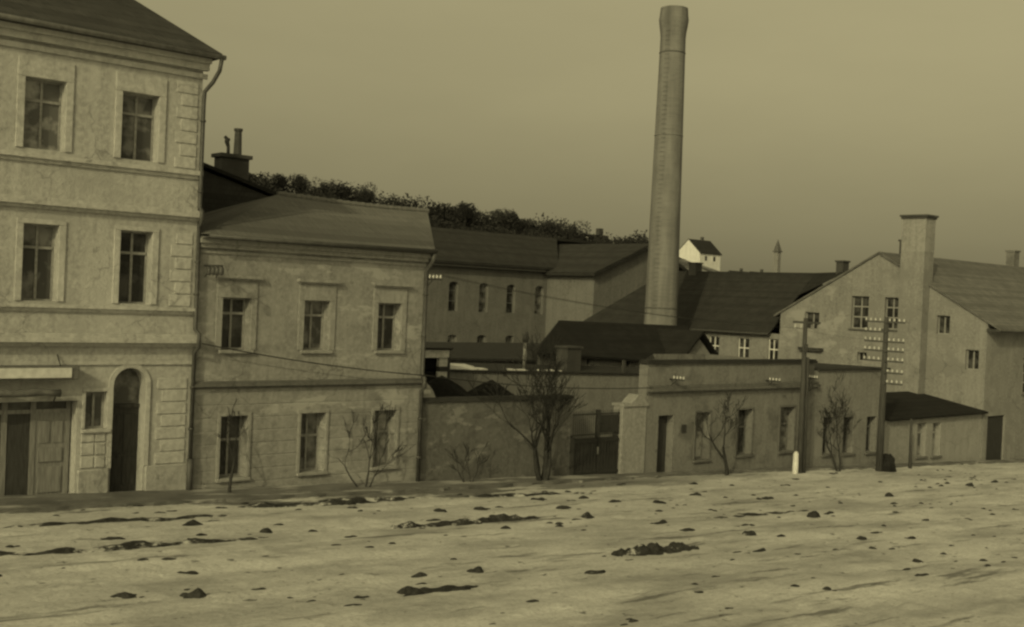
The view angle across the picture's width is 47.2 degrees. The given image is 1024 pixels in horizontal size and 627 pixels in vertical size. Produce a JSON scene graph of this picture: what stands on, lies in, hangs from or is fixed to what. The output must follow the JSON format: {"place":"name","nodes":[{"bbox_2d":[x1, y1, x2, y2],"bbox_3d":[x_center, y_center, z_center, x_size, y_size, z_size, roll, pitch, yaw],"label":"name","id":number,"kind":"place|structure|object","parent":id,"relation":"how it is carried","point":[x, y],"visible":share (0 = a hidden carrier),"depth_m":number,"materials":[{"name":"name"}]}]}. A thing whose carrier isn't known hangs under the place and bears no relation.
{"place":"outdoors","nodes":[
{"label":"outdoors","id":0,"kind":"place"},
{"bbox_2d":[0,462,1023,626],"bbox_3d":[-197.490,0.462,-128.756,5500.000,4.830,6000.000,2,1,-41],"label":"ground","id":1,"kind":"structure","parent":0,"point":[544,563],"depth_m":30.10,"materials":[{"name":"snow"}]},
{"bbox_2d":[0,0,226,495],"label":"corner house","id":2,"kind":"structure","parent":1,"relation":"on","point":[102,118],"depth_m":34.63,"materials":[{"name":"paint"}]},
{"bbox_2d":[0,388,61,406],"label":"shop awning","id":3,"kind":"object","parent":2,"relation":"attached to","point":[31,392],"visible":1,"depth_m":33.10,"materials":[{"name":"fabric"}]},
{"bbox_2d":[0,354,78,380],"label":"shop sign","id":4,"kind":"object","parent":2,"relation":"attached to","point":[51,372],"visible":1,"depth_m":33.13,"materials":[{"name":"metal"}]},
{"bbox_2d":[14,218,66,301],"bbox_3d":[-13.582,-1.527,33.623,1.400,2.330,0.440,2,1,-41],"label":"window","id":5,"kind":"structure","parent":2,"relation":"in","point":[34,250],"depth_m":33.74,"materials":[{"name":"grey glass"}]},
{"bbox_2d":[15,55,74,152],"bbox_3d":[-13.411,-5.954,33.550,1.590,2.550,0.440,2,1,-41],"label":"window","id":6,"kind":"structure","parent":2,"relation":"in","point":[38,105],"depth_m":33.64,"materials":[{"name":"grey glass"}]},
{"bbox_2d":[80,388,110,432],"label":"window","id":7,"kind":"structure","parent":2,"relation":"in","point":[92,398],"depth_m":34.86,"materials":[{"name":"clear glass"}]},
{"bbox_2d":[109,368,139,491],"bbox_3d":[-11.855,3.535,35.703,1.020,3.830,0.190,2,1,-41],"label":"door","id":8,"kind":"structure","parent":2,"relation":"in","point":[126,404],"depth_m":35.77,"materials":[{"name":"brown wood"}]},
{"bbox_2d":[112,225,159,304],"bbox_3d":[-11.462,-1.461,35.497,1.400,2.330,0.440,2,1,-41],"label":"window","id":9,"kind":"structure","parent":2,"relation":"in","point":[130,247],"depth_m":35.63,"materials":[{"name":"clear glass"}]},
{"bbox_2d":[113,71,167,162],"bbox_3d":[-11.291,-5.887,35.424,1.590,2.550,0.440,2,1,-41],"label":"window","id":10,"kind":"structure","parent":2,"relation":"in","point":[134,114],"depth_m":35.52,"materials":[{"name":"grey glass"}]},
{"bbox_2d":[4,514,226,527],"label":"mud rut","id":11,"kind":"structure","parent":1,"relation":"on","point":[116,519],"depth_m":31.07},
{"bbox_2d":[110,592,136,598],"bbox_3d":[-7.690,5.604,23.274,0.625,0.141,0.400,2,1,-41],"label":"mud clod","id":12,"kind":"object","parent":1,"relation":"on","point":[124,595],"visible":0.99,"depth_m":23.20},
{"bbox_2d":[0,537,267,555],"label":"mud rut","id":13,"kind":"structure","parent":1,"relation":"on","point":[134,544],"depth_m":27.80,"materials":[{"name":"soil"}]},
{"bbox_2d":[69,128,276,441],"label":"house","id":14,"kind":"structure","parent":1,"relation":"on","point":[227,182],"depth_m":47.39,"materials":[{"name":"stone"}]},
{"bbox_2d":[179,588,206,598],"bbox_3d":[-6.436,5.639,23.648,0.611,0.244,0.500,2,1,-41],"label":"mud clod","id":15,"kind":"object","parent":1,"relation":"on","point":[197,593],"visible":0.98,"depth_m":23.55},
{"bbox_2d":[216,398,247,492],"bbox_3d":[-8.957,4.097,37.396,1.236,3.566,0.899,3,1,38],"label":"bare tree","id":16,"kind":"object","parent":1,"relation":"on","point":[232,471],"visible":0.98,"depth_m":37.15,"materials":[{"name":"brown plant"}]},
{"bbox_2d":[192,191,437,488],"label":"town house","id":17,"kind":"structure","parent":1,"relation":"on","point":[326,280],"depth_m":39.91,"materials":[{"name":"grey paint"}]},
{"bbox_2d":[204,265,223,276],"bbox_3d":[-9.264,-1.317,36.434,0.160,0.393,1.168,2,1,-41],"label":"insulator bracket","id":18,"kind":"object","parent":17,"relation":"attached to","point":[213,270],"visible":1,"depth_m":36.32,"materials":[{"name":"metal"}]},
{"bbox_2d":[215,412,251,482],"bbox_3d":[-9.082,4.281,37.886,1.200,2.220,0.600,2,1,-41],"label":"window","id":19,"kind":"structure","parent":17,"relation":"in","point":[224,461],"depth_m":38.05,"materials":[{"name":"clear glass"}]},
{"bbox_2d":[214,275,263,353],"bbox_3d":[-8.924,0.026,37.738,1.640,2.500,0.630,2,1,-41],"label":"window","id":20,"kind":"structure","parent":17,"relation":"in","point":[230,311],"depth_m":37.87,"materials":[{"name":"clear glass"}]},
{"bbox_2d":[296,409,328,476],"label":"window","id":21,"kind":"structure","parent":17,"relation":"in","point":[308,420],"depth_m":40.01,"materials":[{"name":"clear glass"}]},
{"bbox_2d":[202,343,425,375],"bbox_3d":[-6.384,1.585,39.421,8.856,1.138,0.036,2,1,-42],"label":"wire","id":22,"kind":"object","parent":17,"relation":"attached to","point":[310,362],"visible":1,"depth_m":39.06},
{"bbox_2d":[297,278,341,353],"bbox_3d":[-6.677,0.097,39.724,1.640,2.500,0.630,2,1,-41],"label":"window","id":23,"kind":"structure","parent":17,"relation":"in","point":[310,313],"depth_m":39.87,"materials":[{"name":"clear glass"}]},
{"bbox_2d":[370,407,399,470],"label":"window","id":24,"kind":"structure","parent":17,"relation":"in","point":[380,424],"depth_m":41.99,"materials":[{"name":"grey glass"}]},
{"bbox_2d":[371,282,412,353],"bbox_3d":[-4.429,0.167,41.710,1.640,2.500,0.630,2,1,-41],"label":"window","id":25,"kind":"structure","parent":17,"relation":"in","point":[383,323],"depth_m":41.87,"materials":[{"name":"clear glass"}]},
{"bbox_2d":[426,375,652,388],"bbox_3d":[1.479,2.719,46.495,12.352,0.713,0.036,2,1,-41],"label":"wire","id":26,"kind":"object","parent":17,"relation":"attached to","point":[537,386],"visible":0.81,"depth_m":45.75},
{"bbox_2d":[216,496,425,507],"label":"mud rut","id":27,"kind":"structure","parent":1,"relation":"on","point":[340,501],"depth_m":36.74,"materials":[{"name":"soil"}]},
{"bbox_2d":[340,403,411,486],"bbox_3d":[-5.447,4.462,41.150,3.722,3.481,2.170,3,1,25],"label":"bare tree","id":28,"kind":"object","parent":1,"relation":"on","point":[372,440],"visible":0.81,"depth_m":40.61,"materials":[{"name":"brown plant"}]},
{"bbox_2d":[396,586,418,594],"bbox_3d":[-2.235,6.005,25.471,0.625,0.213,0.350,2,1,-41],"label":"mud clod","id":29,"kind":"object","parent":1,"relation":"on","point":[405,590],"visible":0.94,"depth_m":25.32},
{"bbox_2d":[421,348,453,381],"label":"open shed","id":30,"kind":"structure","parent":1,"relation":"on","point":[437,360],"depth_m":58.94,"materials":[{"name":"wood"}]},
{"bbox_2d":[403,585,477,596],"bbox_3d":[-1.631,6.093,25.842,2.375,0.194,0.450,2,1,-41],"label":"mud heap","id":31,"kind":"object","parent":1,"relation":"on","point":[427,590],"visible":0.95,"depth_m":25.71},
{"bbox_2d":[427,375,471,396],"bbox_3d":[-3.117,4.686,52.018,12.311,3.878,12.300,2,1,-41],"label":"coal heap","id":32,"kind":"object","parent":1,"relation":"on","point":[442,387],"visible":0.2,"depth_m":51.47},
{"bbox_2d":[445,442,489,481],"bbox_3d":[-1.679,5.622,43.690,2.260,1.811,0.821,2,1,-41],"label":"bare bush","id":33,"kind":"object","parent":1,"relation":"on","point":[456,457],"visible":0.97,"depth_m":43.47,"materials":[{"name":"brown plant"}]},
{"bbox_2d":[390,513,555,528],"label":"mud rut","id":34,"kind":"structure","parent":1,"relation":"on","point":[503,517],"depth_m":35.16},
{"bbox_2d":[425,342,539,363],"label":"long shed","id":35,"kind":"structure","parent":1,"relation":"on","point":[475,352],"depth_m":79.33,"materials":[{"name":"paint"}]},
{"bbox_2d":[420,383,572,480],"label":"yard wall","id":36,"kind":"structure","parent":1,"relation":"on","point":[473,422],"depth_m":44.81,"materials":[{"name":"paint"}]},
{"bbox_2d":[0,469,1018,625],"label":"mud crumbs","id":37,"kind":"object","parent":1,"relation":"on","point":[557,524],"visible":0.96,"depth_m":34.92,"materials":[{"name":"soil"}]},
{"bbox_2d":[441,492,584,498],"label":"mud rut","id":38,"kind":"structure","parent":1,"relation":"on","point":[513,494],"depth_m":41.48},
{"bbox_2d":[468,380,575,438],"bbox_3d":[-0.802,4.901,53.726,11.749,3.753,12.338,2,1,-41],"label":"coal heap","id":39,"kind":"object","parent":1,"relation":"on","point":[482,392],"visible":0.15,"depth_m":53.04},
{"bbox_2d":[467,326,587,480],"bbox_3d":[0.650,3.642,44.465,5.221,6.321,3.527,2,1,-41],"label":"bare tree","id":40,"kind":"object","parent":1,"relation":"on","point":[546,469],"visible":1,"depth_m":45.23,"materials":[{"name":"brown plant"}]},
{"bbox_2d":[424,331,639,438],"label":"yard building","id":41,"kind":"structure","parent":1,"relation":"on","point":[623,376],"depth_m":66.44,"materials":[{"name":"paint"}]},
{"bbox_2d":[426,227,688,342],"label":"factory hall","id":42,"kind":"structure","parent":1,"relation":"on","point":[592,273],"depth_m":102.21,"materials":[{"name":"paint"}]},
{"bbox_2d":[448,282,455,310],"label":"window","id":43,"kind":"structure","parent":42,"relation":"in","point":[452,285],"depth_m":98.26,"materials":[{"name":"black glass"}]},
{"bbox_2d":[479,284,485,311],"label":"window","id":44,"kind":"structure","parent":42,"relation":"in","point":[482,291],"depth_m":100.47,"materials":[{"name":"black glass"}]},
{"bbox_2d":[506,285,512,312],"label":"window","id":45,"kind":"structure","parent":42,"relation":"in","point":[509,302],"depth_m":102.52,"materials":[{"name":"black glass"}]},
{"bbox_2d":[534,286,540,313],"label":"window","id":46,"kind":"structure","parent":42,"relation":"in","point":[538,290],"depth_m":104.75,"materials":[{"name":"black glass"}]},
{"bbox_2d":[537,320,717,366],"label":"boiler house","id":47,"kind":"structure","parent":1,"relation":"on","point":[611,344],"depth_m":74.63,"materials":[{"name":"paint"}]},
{"bbox_2d":[612,394,647,473],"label":"gate pier","id":48,"kind":"structure","parent":1,"relation":"on","point":[632,408],"depth_m":50.19,"materials":[{"name":"paint"}]},
{"bbox_2d":[569,409,619,474],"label":"yard gate","id":49,"kind":"structure","parent":48,"relation":"attached to","point":[597,454],"depth_m":48.94,"materials":[{"name":"wood"}]},
{"bbox_2d":[611,541,698,556],"bbox_3d":[4.055,6.552,32.683,3.625,0.405,0.800,2,1,-41],"label":"mud heap","id":50,"kind":"object","parent":1,"relation":"on","point":[651,548],"visible":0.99,"depth_m":32.27,"materials":[{"name":"soil"}]},
{"bbox_2d":[644,5,688,324],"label":"factory chimney","id":51,"kind":"object","parent":1,"relation":"on","point":[661,296],"visible":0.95,"depth_m":83.21,"materials":[{"name":"brick"}]},
{"bbox_2d":[584,262,843,358],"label":"office range","id":52,"kind":"structure","parent":1,"relation":"on","point":[753,299],"depth_m":87.36,"materials":[{"name":"paint"}]},
{"bbox_2d":[710,336,719,354],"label":"window","id":53,"kind":"structure","parent":52,"relation":"in","point":[714,340],"depth_m":86.48,"materials":[{"name":"white glass"}]},
{"bbox_2d":[738,338,748,356],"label":"window","id":54,"kind":"structure","parent":52,"relation":"in","point":[743,342],"depth_m":84.60,"materials":[{"name":"white glass"}]},
{"bbox_2d":[769,339,778,358],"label":"window","id":55,"kind":"structure","parent":52,"relation":"in","point":[773,343],"depth_m":82.60,"materials":[{"name":"white glass"}]},
{"bbox_2d":[692,389,745,475],"bbox_3d":[9.146,5.245,52.906,1.942,4.510,3.388,2,1,-41],"label":"bare tree","id":56,"kind":"object","parent":1,"relation":"on","point":[723,456],"visible":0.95,"depth_m":52.80,"materials":[{"name":"brown plant"}]},
{"bbox_2d":[638,354,820,472],"bbox_3d":[8.312,5.104,57.448,12.800,6.135,7.404,2,1,-41],"label":"gatehouse","id":57,"kind":"object","parent":1,"relation":"on","point":[765,435],"visible":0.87,"depth_m":54.33,"materials":[{"name":"paint"}]},
{"bbox_2d":[656,415,666,471],"bbox_3d":[6.469,5.790,52.017,1.020,2.645,0.100,2,1,-41],"label":"door","id":58,"kind":"structure","parent":57,"relation":"in","point":[662,423],"depth_m":52.12,"materials":[{"name":"wood"}]},
{"bbox_2d":[692,410,712,462],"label":"window","id":59,"kind":"structure","parent":57,"relation":"in","point":[698,436],"depth_m":53.71,"materials":[{"name":"grey glass"}]},
{"bbox_2d":[734,407,754,457],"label":"window","id":60,"kind":"structure","parent":57,"relation":"in","point":[739,431],"depth_m":55.81,"materials":[{"name":"grey glass"}]},
{"bbox_2d":[777,405,796,453],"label":"window","id":61,"kind":"structure","parent":57,"relation":"in","point":[783,410],"depth_m":58.07,"materials":[{"name":"grey glass"}]},
{"bbox_2d":[714,510,808,517],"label":"mud rut","id":62,"kind":"structure","parent":1,"relation":"on","point":[752,514],"depth_m":41.21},
{"bbox_2d":[792,451,798,473],"bbox_3d":[13.574,7.347,56.202,0.300,1.505,0.300,2,1,-41],"label":"guard stone","id":63,"kind":"object","parent":1,"relation":"on","point":[795,462],"visible":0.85,"depth_m":56.09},
{"bbox_2d":[793,318,820,472],"bbox_3d":[14.139,4.265,56.646,0.645,8.102,1.488,2,1,-29],"label":"telegraph pole","id":64,"kind":"object","parent":1,"relation":"on","point":[802,424],"visible":0.91,"depth_m":56.46,"materials":[{"name":"wood"}]},
{"bbox_2d":[815,370,860,471],"bbox_3d":[16.081,5.417,59.317,2.072,5.348,4.682,3,1,31],"label":"bare tree","id":65,"kind":"object","parent":1,"relation":"on","point":[825,424],"visible":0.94,"depth_m":59.14,"materials":[{"name":"brown plant"}]},
{"bbox_2d":[810,363,890,466],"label":"workshop","id":66,"kind":"structure","parent":1,"relation":"on","point":[860,385],"depth_m":61.41,"materials":[{"name":"paint"}]},
{"bbox_2d":[821,418,834,456],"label":"window","id":67,"kind":"structure","parent":66,"relation":"in","point":[825,434],"depth_m":60.52,"materials":[{"name":"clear glass"}]},
{"bbox_2d":[841,417,855,455],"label":"window","id":68,"kind":"structure","parent":66,"relation":"in","point":[844,447],"depth_m":61.74,"materials":[{"name":"grey glass"}]},
{"bbox_2d":[864,417,875,454],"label":"window","id":69,"kind":"structure","parent":66,"relation":"in","point":[868,418],"depth_m":63.24,"materials":[{"name":"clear glass"}]},
{"bbox_2d":[863,317,905,471],"bbox_3d":[19.224,4.478,60.908,0.370,8.602,2.300,2,1,-41],"label":"telegraph pole","id":70,"kind":"object","parent":1,"relation":"on","point":[882,407],"visible":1,"depth_m":60.79,"materials":[{"name":"wood"}]},
{"bbox_2d":[883,453,896,471],"bbox_3d":[19.615,7.820,61.175,0.844,1.049,0.888,2,1,3],"label":"boulder","id":71,"kind":"object","parent":1,"relation":"on","point":[889,463],"visible":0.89,"depth_m":60.87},
{"bbox_2d":[774,214,1023,460],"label":"gabled factory","id":72,"kind":"structure","parent":1,"relation":"on","point":[960,331],"depth_m":73.92,"materials":[{"name":"paint"}]},
{"bbox_2d":[807,312,818,328],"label":"window","id":73,"kind":"structure","parent":72,"relation":"in","point":[812,316],"depth_m":80.27,"materials":[{"name":"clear glass"}]},
{"bbox_2d":[848,296,868,330],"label":"window","id":74,"kind":"structure","parent":72,"relation":"in","point":[861,303],"depth_m":77.60,"materials":[{"name":"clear glass"}]},
{"bbox_2d":[881,297,898,330],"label":"window","id":75,"kind":"structure","parent":72,"relation":"in","point":[892,303],"depth_m":75.84,"materials":[{"name":"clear glass"}]},
{"bbox_2d":[938,315,949,333],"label":"window","id":76,"kind":"structure","parent":72,"relation":"in","point":[944,321],"depth_m":73.18,"materials":[{"name":"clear glass"}]},
{"bbox_2d":[967,350,978,369],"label":"window","id":77,"kind":"structure","parent":72,"relation":"in","point":[972,355],"depth_m":71.71,"materials":[{"name":"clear glass"}]},
{"bbox_2d":[986,415,1002,459],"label":"door","id":78,"kind":"structure","parent":72,"relation":"in","point":[993,445],"depth_m":72.19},
{"bbox_2d":[908,419,912,468],"bbox_3d":[21.587,7.273,63.524,0.195,3.155,0.249,3,1,26],"label":"wooden post","id":79,"kind":"object","parent":1,"relation":"on","point":[910,448],"visible":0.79,"depth_m":63.45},
{"bbox_2d":[884,391,987,463],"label":"annex","id":80,"kind":"object","parent":1,"relation":"on","point":[943,430],"visible":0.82,"depth_m":67.82,"materials":[{"name":"paint"}]},
{"bbox_2d":[915,423,927,458],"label":"window","id":81,"kind":"structure","parent":80,"relation":"in","point":[919,425],"depth_m":66.58,"materials":[{"name":"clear glass"}]},
{"bbox_2d":[930,423,941,458],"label":"window","id":82,"kind":"structure","parent":80,"relation":"in","point":[934,424],"depth_m":67.68,"materials":[{"name":"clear glass"}]},
{"bbox_2d":[0,459,1023,511],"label":"pavement","id":83,"kind":"structure","parent":0,"point":[51,502],"depth_m":38.43,"materials":[{"name":"stone"}]},
{"bbox_2d":[136,0,1023,284],"label":"sky","id":84,"kind":"structure","parent":0,"point":[810,127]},
{"bbox_2d":[508,228,720,327],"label":"hill","id":85,"kind":"structure","parent":0,"point":[684,262],"depth_m":203.70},
{"bbox_2d":[250,172,282,190],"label":"hill tree","id":86,"kind":"object","parent":85,"relation":"on","point":[269,185],"visible":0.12,"depth_m":148.15,"materials":[{"name":"green plant"}]},
{"bbox_2d":[260,172,288,190],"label":"hill tree","id":87,"kind":"object","parent":85,"relation":"on","point":[281,183],"visible":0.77,"depth_m":149.35,"materials":[{"name":"green plant"}]},
{"bbox_2d":[286,174,310,193],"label":"hill tree","id":88,"kind":"object","parent":85,"relation":"on","point":[300,181],"visible":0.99,"depth_m":147.38,"materials":[{"name":"green plant"}]},
{"bbox_2d":[311,183,340,198],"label":"hill tree","id":89,"kind":"object","parent":85,"relation":"on","point":[318,191],"visible":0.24,"depth_m":146.56,"materials":[{"name":"green plant"}]},
{"bbox_2d":[318,179,352,199],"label":"hill tree","id":90,"kind":"object","parent":85,"relation":"on","point":[337,187],"visible":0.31,"depth_m":147.29,"materials":[{"name":"green plant"}]},
{"bbox_2d":[320,181,360,201],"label":"hill tree","id":91,"kind":"object","parent":85,"relation":"on","point":[352,198],"visible":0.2,"depth_m":147.66,"materials":[{"name":"green plant"}]},
{"bbox_2d":[354,182,377,202],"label":"hill tree","id":92,"kind":"object","parent":85,"relation":"on","point":[363,195],"visible":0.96,"depth_m":146.45,"materials":[{"name":"green plant"}]},
{"bbox_2d":[368,190,417,206],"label":"hill tree","id":93,"kind":"object","parent":85,"relation":"on","point":[389,201],"visible":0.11,"depth_m":146.01,"materials":[{"name":"green plant"}]},
{"bbox_2d":[411,195,449,221],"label":"hill tree","id":94,"kind":"object","parent":85,"relation":"on","point":[429,203],"visible":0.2,"depth_m":147.79,"materials":[{"name":"green plant"}]},
{"bbox_2d":[429,212,449,227],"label":"hill tree","id":95,"kind":"object","parent":85,"relation":"on","point":[434,223],"visible":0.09,"depth_m":135.88,"materials":[{"name":"green plant"}]},
{"bbox_2d":[427,201,478,229],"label":"hill tree","id":96,"kind":"object","parent":85,"relation":"on","point":[445,214],"visible":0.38,"depth_m":147.59,"materials":[{"name":"green plant"}]},
{"bbox_2d":[439,202,476,230],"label":"hill tree","id":97,"kind":"object","parent":85,"relation":"on","point":[466,223],"visible":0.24,"depth_m":147.93,"materials":[{"name":"green plant"}]},
{"bbox_2d":[453,202,477,228],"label":"hill tree","id":98,"kind":"object","parent":85,"relation":"on","point":[464,212],"visible":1,"depth_m":146.61,"materials":[{"name":"green plant"}]},
{"bbox_2d":[463,206,495,229],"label":"hill tree","id":99,"kind":"object","parent":85,"relation":"on","point":[483,221],"visible":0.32,"depth_m":148.35,"materials":[{"name":"green plant"}]},
{"bbox_2d":[465,223,503,232],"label":"hill tree","id":100,"kind":"object","parent":85,"relation":"on","point":[484,228],"visible":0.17,"depth_m":136.34,"materials":[{"name":"green plant"}]},
{"bbox_2d":[486,207,522,234],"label":"hill tree","id":101,"kind":"object","parent":85,"relation":"on","point":[510,217],"visible":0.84,"depth_m":146.44,"materials":[{"name":"green plant"}]},
{"bbox_2d":[497,215,525,234],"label":"hill tree","id":102,"kind":"object","parent":85,"relation":"on","point":[517,228],"visible":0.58,"depth_m":146.57,"materials":[{"name":"green plant"}]},
{"bbox_2d":[520,218,537,235],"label":"hill tree","id":103,"kind":"object","parent":85,"relation":"on","point":[526,226],"visible":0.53,"depth_m":149.08,"materials":[{"name":"green plant"}]},
{"bbox_2d":[522,212,566,236],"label":"hill tree","id":104,"kind":"object","parent":85,"relation":"on","point":[532,223],"visible":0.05,"depth_m":148.66,"materials":[{"name":"green plant"}]},
{"bbox_2d":[537,219,573,237],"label":"hill tree","id":105,"kind":"object","parent":85,"relation":"on","point":[551,228],"visible":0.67,"depth_m":146.28,"materials":[{"name":"green plant"}]},
{"bbox_2d":[555,217,590,239],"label":"hill tree","id":106,"kind":"object","parent":85,"relation":"on","point":[573,227],"visible":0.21,"depth_m":152.06,"materials":[{"name":"green plant"}]},
{"bbox_2d":[566,230,593,241],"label":"hill tree","id":107,"kind":"object","parent":85,"relation":"on","point":[584,238],"visible":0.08,"depth_m":147.97,"materials":[{"name":"green plant"}]},
{"bbox_2d":[587,228,609,242],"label":"hill house","id":108,"kind":"structure","parent":85,"relation":"on","point":[599,231],"depth_m":158.36,"materials":[{"name":"white paint"}]},
{"bbox_2d":[613,230,648,243],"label":"hill tree","id":109,"kind":"object","parent":85,"relation":"on","point":[641,237],"visible":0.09,"depth_m":151.99,"materials":[{"name":"green plant"}]},
{"bbox_2d":[617,236,648,243],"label":"hill tree","id":110,"kind":"object","parent":85,"relation":"on","point":[629,241],"visible":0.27,"depth_m":146.19,"materials":[{"name":"green plant"}]},
{"bbox_2d":[679,237,721,270],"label":"white house","id":111,"kind":"structure","parent":85,"relation":"on","point":[705,253],"depth_m":324.92,"materials":[{"name":"paint"}]},
{"bbox_3d":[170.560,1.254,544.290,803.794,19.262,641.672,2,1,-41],"label":"far hill","id":112,"kind":"structure","parent":0,"visible":0},
{"bbox_2d":[772,241,782,271],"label":"church tower","id":113,"kind":"structure","parent":112,"relation":"on","point":[777,250],"depth_m":399.21,"materials":[{"name":"paint"}]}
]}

